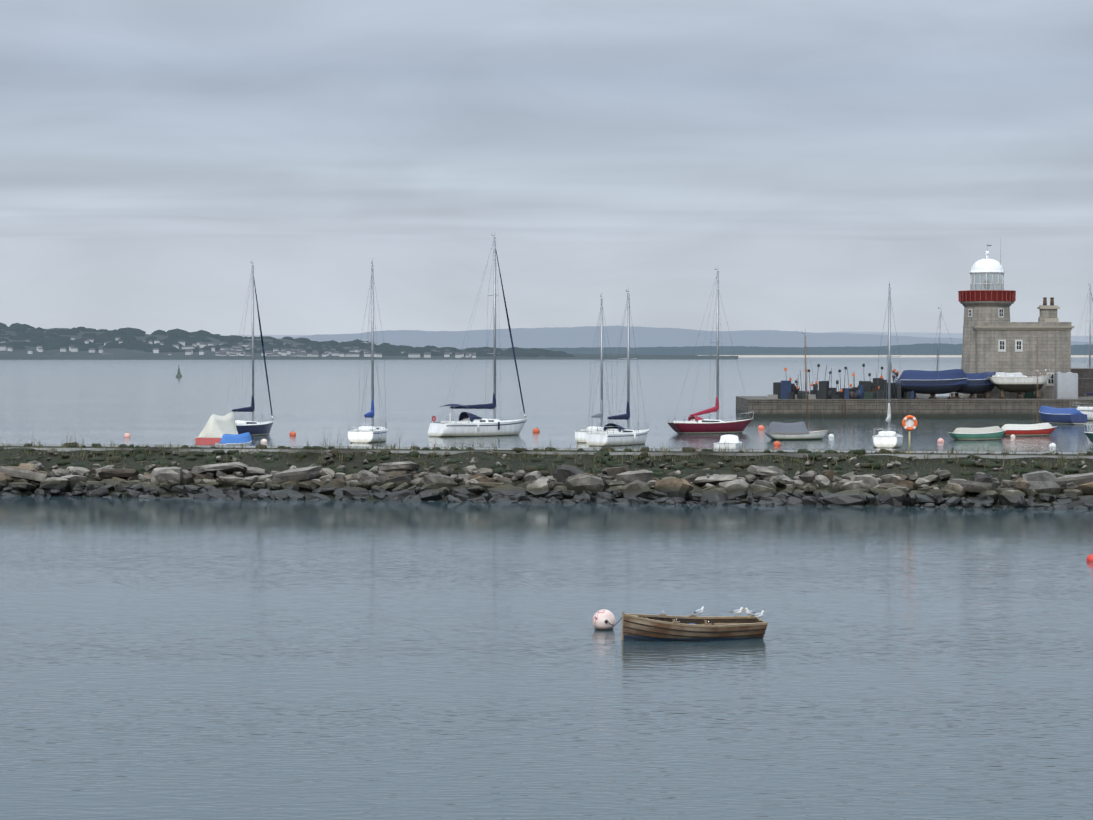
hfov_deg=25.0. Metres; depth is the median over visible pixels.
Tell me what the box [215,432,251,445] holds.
covered boat
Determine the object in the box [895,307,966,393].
sailboat
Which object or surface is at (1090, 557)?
red buoy
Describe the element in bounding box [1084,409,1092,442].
green yacht
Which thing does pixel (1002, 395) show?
stand
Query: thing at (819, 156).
sky
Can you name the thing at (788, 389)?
pier fishing gear
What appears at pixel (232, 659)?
sea water
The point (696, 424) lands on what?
red yacht
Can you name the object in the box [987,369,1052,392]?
boat
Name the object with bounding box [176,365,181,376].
channel marker buoy
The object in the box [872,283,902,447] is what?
white yacht
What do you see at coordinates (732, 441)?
white motorboat
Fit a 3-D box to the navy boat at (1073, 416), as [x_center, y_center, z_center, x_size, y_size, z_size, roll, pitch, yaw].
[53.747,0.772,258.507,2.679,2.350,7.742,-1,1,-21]
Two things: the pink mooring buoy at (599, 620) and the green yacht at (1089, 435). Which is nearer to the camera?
the pink mooring buoy at (599, 620)
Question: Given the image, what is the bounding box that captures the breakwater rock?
[0,449,1092,508]
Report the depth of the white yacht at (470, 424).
219.72 m
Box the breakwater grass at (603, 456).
[0,424,1092,480]
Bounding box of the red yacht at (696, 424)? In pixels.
[667,269,753,433]
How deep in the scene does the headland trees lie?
3552.36 m
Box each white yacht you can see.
[348,258,386,442]
[428,237,526,436]
[575,294,612,442]
[586,289,648,445]
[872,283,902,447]
[1071,351,1092,420]
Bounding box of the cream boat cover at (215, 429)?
[195,412,237,444]
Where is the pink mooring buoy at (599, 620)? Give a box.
[592,609,615,629]
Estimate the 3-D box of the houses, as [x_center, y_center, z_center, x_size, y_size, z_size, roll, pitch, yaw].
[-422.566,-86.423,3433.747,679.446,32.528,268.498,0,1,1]
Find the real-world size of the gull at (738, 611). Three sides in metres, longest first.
0.394 x 0.265 x 0.112 m
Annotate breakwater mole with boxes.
[0,444,1092,506]
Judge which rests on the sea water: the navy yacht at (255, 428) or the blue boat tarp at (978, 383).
the navy yacht at (255, 428)
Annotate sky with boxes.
[0,0,1092,335]
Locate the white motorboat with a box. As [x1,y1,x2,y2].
[714,434,741,448]
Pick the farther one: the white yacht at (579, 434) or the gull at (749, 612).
the white yacht at (579, 434)
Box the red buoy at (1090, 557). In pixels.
[1086,553,1092,561]
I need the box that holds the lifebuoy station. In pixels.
[902,415,916,452]
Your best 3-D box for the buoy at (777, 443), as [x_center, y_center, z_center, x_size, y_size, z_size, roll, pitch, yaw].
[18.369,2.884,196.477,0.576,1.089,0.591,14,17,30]
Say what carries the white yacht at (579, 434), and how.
on the sea water
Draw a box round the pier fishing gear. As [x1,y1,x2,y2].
[773,363,915,398]
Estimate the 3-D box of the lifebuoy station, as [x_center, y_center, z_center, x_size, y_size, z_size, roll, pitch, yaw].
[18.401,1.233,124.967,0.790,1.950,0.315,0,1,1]
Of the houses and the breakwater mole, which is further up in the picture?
the houses
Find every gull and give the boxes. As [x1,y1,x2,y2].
[693,607,703,616]
[729,607,743,613]
[744,608,754,617]
[752,610,763,620]
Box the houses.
[0,337,488,357]
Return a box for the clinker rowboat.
[621,612,767,640]
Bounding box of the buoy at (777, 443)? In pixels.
[774,440,780,445]
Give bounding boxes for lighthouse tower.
[958,245,1074,397]
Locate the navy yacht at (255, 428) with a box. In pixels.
[224,265,273,435]
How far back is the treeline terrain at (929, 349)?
5377.28 m
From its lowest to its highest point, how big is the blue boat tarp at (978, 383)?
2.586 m
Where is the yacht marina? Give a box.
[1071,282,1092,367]
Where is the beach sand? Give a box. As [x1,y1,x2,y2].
[698,355,1092,356]
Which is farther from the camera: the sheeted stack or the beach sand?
the beach sand
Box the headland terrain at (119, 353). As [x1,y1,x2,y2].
[0,328,737,359]
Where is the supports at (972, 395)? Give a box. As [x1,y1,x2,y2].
[955,391,990,398]
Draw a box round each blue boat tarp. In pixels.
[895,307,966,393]
[956,372,995,393]
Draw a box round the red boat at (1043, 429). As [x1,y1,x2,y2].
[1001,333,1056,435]
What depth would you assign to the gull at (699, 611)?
63.97 m
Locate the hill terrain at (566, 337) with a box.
[276,325,1092,348]
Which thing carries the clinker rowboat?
on the sea water
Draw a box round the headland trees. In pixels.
[0,322,574,356]
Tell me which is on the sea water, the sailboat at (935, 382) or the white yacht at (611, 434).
the white yacht at (611, 434)
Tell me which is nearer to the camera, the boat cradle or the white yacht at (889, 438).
the white yacht at (889, 438)
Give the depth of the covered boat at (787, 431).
208.89 m
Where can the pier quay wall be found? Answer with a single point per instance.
(774, 406)
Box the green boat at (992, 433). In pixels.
[949,426,1005,439]
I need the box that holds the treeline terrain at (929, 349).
[459,343,1092,354]
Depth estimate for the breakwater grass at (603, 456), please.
126.63 m
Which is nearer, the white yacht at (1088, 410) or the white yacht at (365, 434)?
the white yacht at (365, 434)
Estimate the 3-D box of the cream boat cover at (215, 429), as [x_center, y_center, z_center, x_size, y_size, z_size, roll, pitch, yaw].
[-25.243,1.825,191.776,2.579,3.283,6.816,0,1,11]
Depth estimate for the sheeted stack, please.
283.64 m
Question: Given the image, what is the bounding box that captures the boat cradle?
[914,391,956,398]
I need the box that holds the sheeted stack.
[1054,372,1077,398]
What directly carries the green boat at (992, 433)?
on the sea water
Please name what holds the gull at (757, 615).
on the clinker rowboat
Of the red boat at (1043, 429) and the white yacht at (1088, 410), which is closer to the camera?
the red boat at (1043, 429)
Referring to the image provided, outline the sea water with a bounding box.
[0,357,1092,819]
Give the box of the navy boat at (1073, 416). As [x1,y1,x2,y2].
[1039,406,1086,424]
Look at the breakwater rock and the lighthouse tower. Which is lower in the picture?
the breakwater rock
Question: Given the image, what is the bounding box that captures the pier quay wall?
[736,368,1092,417]
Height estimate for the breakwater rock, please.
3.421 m

